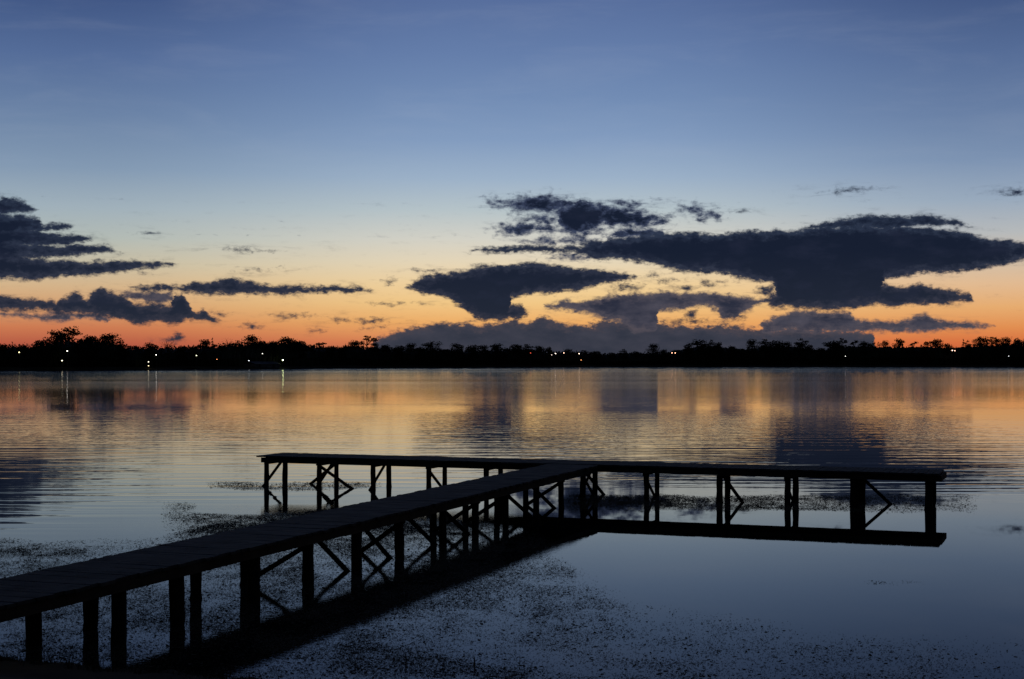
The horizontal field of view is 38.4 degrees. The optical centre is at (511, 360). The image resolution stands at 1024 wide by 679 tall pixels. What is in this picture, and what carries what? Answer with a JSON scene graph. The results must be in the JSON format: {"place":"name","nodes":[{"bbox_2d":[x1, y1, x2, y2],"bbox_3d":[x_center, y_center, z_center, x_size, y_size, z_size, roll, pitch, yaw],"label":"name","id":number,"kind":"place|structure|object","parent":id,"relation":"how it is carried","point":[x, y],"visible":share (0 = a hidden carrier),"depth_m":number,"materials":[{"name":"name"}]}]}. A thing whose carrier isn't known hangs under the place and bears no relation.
{"place":"outdoors","nodes":[
{"label":"outdoors","id":0,"kind":"place"},
{"bbox_2d":[0,656,257,678],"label":"ground","id":1,"kind":"structure","parent":0,"point":[9,669],"depth_m":13.98,"materials":[{"name":"black soil"}]},
{"bbox_2d":[0,654,305,678],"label":"grass","id":2,"kind":"structure","parent":1,"relation":"on","point":[94,667],"depth_m":14.78,"materials":[{"name":"plant"}]},
{"bbox_2d":[0,367,1023,678],"bbox_3d":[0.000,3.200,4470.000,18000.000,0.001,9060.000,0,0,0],"label":"water","id":3,"kind":"structure","parent":0,"point":[112,459],"depth_m":31.85,"materials":[{"name":"blue liquid"}]},
{"bbox_2d":[0,453,946,645],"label":"jetty","id":4,"kind":"object","parent":3,"relation":"in","point":[30,597],"visible":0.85,"depth_m":23.59,"materials":[{"name":"brown wood"}]},
{"bbox_2d":[0,481,1022,678],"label":"water weeds","id":5,"kind":"object","parent":3,"relation":"on","point":[216,527],"visible":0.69,"depth_m":19.14,"materials":[{"name":"plant"}]},
{"bbox_2d":[0,364,1023,370],"bbox_3d":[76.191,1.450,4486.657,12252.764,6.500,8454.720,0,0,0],"label":"terrain","id":6,"kind":"structure","parent":0,"point":[243,367],"depth_m":689.41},
{"bbox_2d":[0,343,10,357],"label":"tree","id":7,"kind":"object","parent":6,"relation":"on","point":[2,348],"visible":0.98,"depth_m":485.10,"materials":[{"name":"black plant"}]},
{"bbox_2d":[9,342,14,366],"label":"tree","id":8,"kind":"object","parent":6,"relation":"on","point":[11,357],"visible":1,"depth_m":484.65,"materials":[{"name":"black plant"}]},
{"bbox_2d":[27,340,49,367],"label":"tree","id":9,"kind":"object","parent":6,"relation":"on","point":[39,348],"visible":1,"depth_m":490.91,"materials":[{"name":"black plant"}]},
{"bbox_2d":[42,329,67,357],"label":"tree","id":10,"kind":"object","parent":6,"relation":"on","point":[57,337],"visible":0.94,"depth_m":498.78,"materials":[{"name":"black plant"}]},
{"bbox_2d":[50,326,82,342],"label":"tree","id":11,"kind":"object","parent":6,"relation":"on","point":[72,333],"visible":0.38,"depth_m":517.95,"materials":[{"name":"black plant"}]},
{"bbox_2d":[78,334,102,366],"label":"tree","id":12,"kind":"object","parent":6,"relation":"on","point":[92,347],"visible":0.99,"depth_m":511.38,"materials":[{"name":"black plant"}]},
{"bbox_2d":[97,333,124,346],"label":"tree","id":13,"kind":"object","parent":6,"relation":"on","point":[109,337],"visible":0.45,"depth_m":530.18,"materials":[{"name":"black plant"}]},
{"bbox_2d":[113,343,129,358],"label":"tree","id":14,"kind":"object","parent":6,"relation":"on","point":[118,353],"visible":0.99,"depth_m":522.60,"materials":[{"name":"black plant"}]},
{"bbox_2d":[142,342,159,366],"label":"tree","id":15,"kind":"object","parent":6,"relation":"on","point":[152,350],"visible":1,"depth_m":530.23,"materials":[{"name":"black plant"}]},
{"bbox_2d":[160,341,174,366],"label":"tree","id":16,"kind":"object","parent":6,"relation":"on","point":[173,345],"visible":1,"depth_m":540.69,"materials":[{"name":"black plant"}]},
{"bbox_2d":[176,345,190,365],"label":"tree","id":17,"kind":"object","parent":6,"relation":"on","point":[182,352],"visible":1,"depth_m":548.25,"materials":[{"name":"black plant"}]},
{"bbox_2d":[189,346,198,357],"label":"tree","id":18,"kind":"object","parent":6,"relation":"on","point":[193,351],"visible":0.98,"depth_m":554.28,"materials":[{"name":"black plant"}]},
{"bbox_2d":[193,339,210,349],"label":"tree","id":19,"kind":"object","parent":6,"relation":"on","point":[206,342],"visible":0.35,"depth_m":570.79,"materials":[{"name":"black plant"}]},
{"bbox_2d":[233,340,246,356],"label":"tree","id":20,"kind":"object","parent":6,"relation":"on","point":[240,345],"visible":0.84,"depth_m":575.97,"materials":[{"name":"black plant"}]},
{"bbox_2d":[240,334,268,349],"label":"tree","id":21,"kind":"object","parent":6,"relation":"on","point":[252,338],"visible":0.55,"depth_m":590.46,"materials":[{"name":"black plant"}]},
{"bbox_2d":[244,361,279,367],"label":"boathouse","id":22,"kind":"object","parent":6,"relation":"on","point":[270,364],"visible":0.96,"depth_m":580.59,"materials":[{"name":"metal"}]},
{"bbox_2d":[261,341,270,354],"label":"tree","id":23,"kind":"object","parent":6,"relation":"on","point":[266,347],"visible":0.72,"depth_m":593.33,"materials":[{"name":"black plant"}]},
{"bbox_2d":[268,340,280,357],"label":"tree","id":24,"kind":"object","parent":6,"relation":"on","point":[275,350],"visible":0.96,"depth_m":599.32,"materials":[{"name":"black plant"}]},
{"bbox_2d":[276,336,302,351],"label":"tree","id":25,"kind":"object","parent":6,"relation":"on","point":[289,340],"visible":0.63,"depth_m":613.87,"materials":[{"name":"black plant"}]},
{"bbox_2d":[288,340,314,365],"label":"tree","id":26,"kind":"object","parent":6,"relation":"on","point":[303,348],"visible":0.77,"depth_m":619.76,"materials":[{"name":"black plant"}]},
{"bbox_2d":[313,342,329,350],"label":"tree","id":27,"kind":"object","parent":6,"relation":"on","point":[319,344],"visible":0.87,"depth_m":645.70,"materials":[{"name":"black plant"}]},
{"bbox_2d":[324,346,337,365],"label":"tree","id":28,"kind":"object","parent":6,"relation":"on","point":[331,352],"visible":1,"depth_m":645.06,"materials":[{"name":"black plant"}]},
{"bbox_2d":[343,340,362,348],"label":"tree","id":29,"kind":"object","parent":6,"relation":"on","point":[355,343],"visible":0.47,"depth_m":675.24,"materials":[{"name":"black plant"}]},
{"bbox_2d":[359,335,378,347],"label":"tree","id":30,"kind":"object","parent":6,"relation":"on","point":[369,340],"visible":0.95,"depth_m":681.45,"materials":[{"name":"black plant"}]},
{"bbox_2d":[368,341,379,356],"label":"tree","id":31,"kind":"object","parent":6,"relation":"on","point":[374,346],"visible":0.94,"depth_m":676.46,"materials":[{"name":"black plant"}]},
{"bbox_2d":[379,344,392,351],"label":"tree","id":32,"kind":"object","parent":6,"relation":"on","point":[384,346],"visible":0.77,"depth_m":683.55,"materials":[{"name":"black plant"}]},
{"bbox_2d":[393,345,407,365],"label":"tree","id":33,"kind":"object","parent":6,"relation":"on","point":[398,350],"visible":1,"depth_m":682.34,"materials":[{"name":"black plant"}]},
{"bbox_2d":[406,343,416,350],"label":"tree","id":34,"kind":"object","parent":6,"relation":"on","point":[411,345],"visible":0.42,"depth_m":701.29,"materials":[{"name":"black plant"}]},
{"bbox_2d":[415,347,426,364],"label":"tree","id":35,"kind":"object","parent":6,"relation":"on","point":[422,350],"visible":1,"depth_m":689.80,"materials":[{"name":"black plant"}]},
{"bbox_2d":[421,341,442,364],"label":"tree","id":36,"kind":"object","parent":6,"relation":"on","point":[429,348],"visible":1,"depth_m":691.48,"materials":[{"name":"black plant"}]},
{"bbox_2d":[448,343,466,365],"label":"tree","id":37,"kind":"object","parent":6,"relation":"on","point":[457,350],"visible":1,"depth_m":695.21,"materials":[{"name":"black plant"}]},
{"bbox_2d":[465,345,482,365],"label":"tree","id":38,"kind":"object","parent":6,"relation":"on","point":[473,354],"visible":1,"depth_m":700.90,"materials":[{"name":"black plant"}]},
{"bbox_2d":[478,345,490,355],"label":"tree","id":39,"kind":"object","parent":6,"relation":"on","point":[484,347],"visible":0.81,"depth_m":714.86,"materials":[{"name":"black plant"}]},
{"bbox_2d":[488,343,509,364],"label":"tree","id":40,"kind":"object","parent":6,"relation":"on","point":[496,347],"visible":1,"depth_m":712.74,"materials":[{"name":"black plant"}]},
{"bbox_2d":[0,338,1023,366],"bbox_3d":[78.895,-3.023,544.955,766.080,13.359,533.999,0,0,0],"label":"woods","id":41,"kind":"object","parent":6,"relation":"on","point":[230,355],"visible":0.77,"depth_m":706.62,"materials":[{"name":"black plant"}]},
{"bbox_2d":[509,344,522,353],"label":"tree","id":42,"kind":"object","parent":6,"relation":"on","point":[516,346],"visible":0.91,"depth_m":723.38,"materials":[{"name":"black plant"}]},
{"bbox_2d":[519,344,533,359],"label":"tree","id":43,"kind":"object","parent":6,"relation":"on","point":[526,346],"visible":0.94,"depth_m":722.43,"materials":[{"name":"black plant"}]},
{"bbox_2d":[533,346,545,352],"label":"tree","id":44,"kind":"object","parent":6,"relation":"on","point":[538,349],"visible":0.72,"depth_m":729.53,"materials":[{"name":"black plant"}]},
{"bbox_2d":[545,346,552,364],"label":"tree","id":45,"kind":"object","parent":6,"relation":"on","point":[549,352],"visible":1,"depth_m":721.87,"materials":[{"name":"black plant"}]},
{"bbox_2d":[576,350,588,364],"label":"tree","id":46,"kind":"object","parent":6,"relation":"on","point":[583,351],"visible":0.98,"depth_m":735.08,"materials":[{"name":"black plant"}]},
{"bbox_2d":[589,351,602,359],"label":"tree","id":47,"kind":"object","parent":6,"relation":"on","point":[596,353],"visible":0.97,"depth_m":739.21,"materials":[{"name":"black plant"}]},
{"bbox_2d":[617,349,628,360],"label":"tree","id":48,"kind":"object","parent":6,"relation":"on","point":[624,353],"visible":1,"depth_m":741.62,"materials":[{"name":"black plant"}]},
{"bbox_2d":[646,343,659,359],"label":"tree","id":49,"kind":"object","parent":6,"relation":"on","point":[654,349],"visible":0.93,"depth_m":754.83,"materials":[{"name":"black plant"}]},
{"bbox_2d":[657,349,669,364],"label":"tree","id":50,"kind":"object","parent":6,"relation":"on","point":[663,354],"visible":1,"depth_m":747.12,"materials":[{"name":"black plant"}]},
{"bbox_2d":[683,343,693,358],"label":"tree","id":51,"kind":"object","parent":6,"relation":"on","point":[687,346],"visible":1,"depth_m":757.15,"materials":[{"name":"black plant"}]},
{"bbox_2d":[691,339,711,355],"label":"tree","id":52,"kind":"object","parent":6,"relation":"on","point":[704,345],"visible":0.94,"depth_m":760.67,"materials":[{"name":"black plant"}]},
{"bbox_2d":[706,339,717,364],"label":"tree","id":53,"kind":"object","parent":6,"relation":"on","point":[710,348],"visible":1,"depth_m":757.99,"materials":[{"name":"black plant"}]},
{"bbox_2d":[713,342,724,365],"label":"tree","id":54,"kind":"object","parent":6,"relation":"on","point":[720,352],"visible":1,"depth_m":760.07,"materials":[{"name":"black plant"}]},
{"bbox_2d":[727,345,738,364],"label":"tree","id":55,"kind":"object","parent":6,"relation":"on","point":[733,348],"visible":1,"depth_m":768.59,"materials":[{"name":"black plant"}]},
{"bbox_2d":[746,339,761,364],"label":"tree","id":56,"kind":"object","parent":6,"relation":"on","point":[752,343],"visible":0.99,"depth_m":774.73,"materials":[{"name":"black plant"}]},
{"bbox_2d":[757,339,772,353],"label":"tree","id":57,"kind":"object","parent":6,"relation":"on","point":[762,342],"visible":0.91,"depth_m":780.48,"materials":[{"name":"black plant"}]},
{"bbox_2d":[763,340,785,364],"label":"tree","id":58,"kind":"object","parent":6,"relation":"on","point":[775,345],"visible":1,"depth_m":773.94,"materials":[{"name":"black plant"}]},
{"bbox_2d":[782,341,792,358],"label":"tree","id":59,"kind":"object","parent":6,"relation":"on","point":[788,346],"visible":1,"depth_m":774.30,"materials":[{"name":"black plant"}]},
{"bbox_2d":[793,338,809,356],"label":"tree","id":60,"kind":"object","parent":6,"relation":"on","point":[802,344],"visible":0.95,"depth_m":777.50,"materials":[{"name":"black plant"}]},
{"bbox_2d":[807,345,813,352],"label":"tree","id":61,"kind":"object","parent":6,"relation":"on","point":[809,347],"visible":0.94,"depth_m":780.13,"materials":[{"name":"black plant"}]},
{"bbox_2d":[814,347,828,363],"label":"tree","id":62,"kind":"object","parent":6,"relation":"on","point":[824,353],"visible":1,"depth_m":772.57,"materials":[{"name":"black plant"}]},
{"bbox_2d":[822,340,844,356],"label":"tree","id":63,"kind":"object","parent":6,"relation":"on","point":[832,345],"visible":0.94,"depth_m":775.92,"materials":[{"name":"black plant"}]},
{"bbox_2d":[836,338,847,350],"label":"tree","id":64,"kind":"object","parent":6,"relation":"on","point":[841,341],"visible":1,"depth_m":774.96,"materials":[{"name":"black plant"}]},
{"bbox_2d":[849,340,860,347],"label":"tree","id":65,"kind":"object","parent":6,"relation":"on","point":[855,342],"visible":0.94,"depth_m":776.27,"materials":[{"name":"black plant"}]},
{"bbox_2d":[857,341,873,354],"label":"tree","id":66,"kind":"object","parent":6,"relation":"on","point":[866,345],"visible":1,"depth_m":768.81,"materials":[{"name":"black plant"}]},
{"bbox_2d":[869,341,880,349],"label":"tree","id":67,"kind":"object","parent":6,"relation":"on","point":[873,344],"visible":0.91,"depth_m":773.57,"materials":[{"name":"black plant"}]},
{"bbox_2d":[880,341,889,347],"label":"tree","id":68,"kind":"object","parent":6,"relation":"on","point":[885,343],"visible":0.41,"depth_m":783.72,"materials":[{"name":"black plant"}]},
{"bbox_2d":[889,338,904,348],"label":"tree","id":69,"kind":"object","parent":6,"relation":"on","point":[900,341],"visible":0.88,"depth_m":777.39,"materials":[{"name":"black plant"}]},
{"bbox_2d":[920,341,930,364],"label":"tree","id":70,"kind":"object","parent":6,"relation":"on","point":[924,348],"visible":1,"depth_m":764.02,"materials":[{"name":"black plant"}]},
{"bbox_2d":[929,339,944,350],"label":"tree","id":71,"kind":"object","parent":6,"relation":"on","point":[935,342],"visible":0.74,"depth_m":771.22,"materials":[{"name":"black plant"}]},
{"bbox_2d":[942,343,953,353],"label":"tree","id":72,"kind":"object","parent":6,"relation":"on","point":[948,347],"visible":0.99,"depth_m":765.91,"materials":[{"name":"black plant"}]},
{"bbox_2d":[963,340,972,364],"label":"tree","id":73,"kind":"object","parent":6,"relation":"on","point":[969,351],"visible":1,"depth_m":760.13,"materials":[{"name":"black plant"}]},
{"bbox_2d":[972,336,990,346],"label":"tree","id":74,"kind":"object","parent":6,"relation":"on","point":[980,340],"visible":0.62,"depth_m":775.24,"materials":[{"name":"black plant"}]},
{"bbox_2d":[981,337,1001,351],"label":"tree","id":75,"kind":"object","parent":6,"relation":"on","point":[991,340],"visible":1,"depth_m":766.45,"materials":[{"name":"black plant"}]},
{"bbox_2d":[992,338,1003,364],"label":"tree","id":76,"kind":"object","parent":6,"relation":"on","point":[1000,350],"visible":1,"depth_m":763.49,"materials":[{"name":"black plant"}]},
{"bbox_2d":[1000,336,1012,345],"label":"tree","id":77,"kind":"object","parent":6,"relation":"on","point":[1006,340],"visible":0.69,"depth_m":770.70,"materials":[{"name":"black plant"}]},
{"bbox_2d":[1010,338,1021,348],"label":"tree","id":78,"kind":"object","parent":6,"relation":"on","point":[1015,342],"visible":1,"depth_m":764.85,"materials":[{"name":"black plant"}]},
{"bbox_2d":[1018,340,1023,357],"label":"tree","id":79,"kind":"object","parent":6,"relation":"on","point":[1019,343],"visible":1,"depth_m":757.94,"materials":[{"name":"black plant"}]},
{"bbox_2d":[0,0,1023,354],"label":"sky","id":80,"kind":"structure","parent":0,"point":[604,176],"materials":[{"name":"blue"}]}
]}

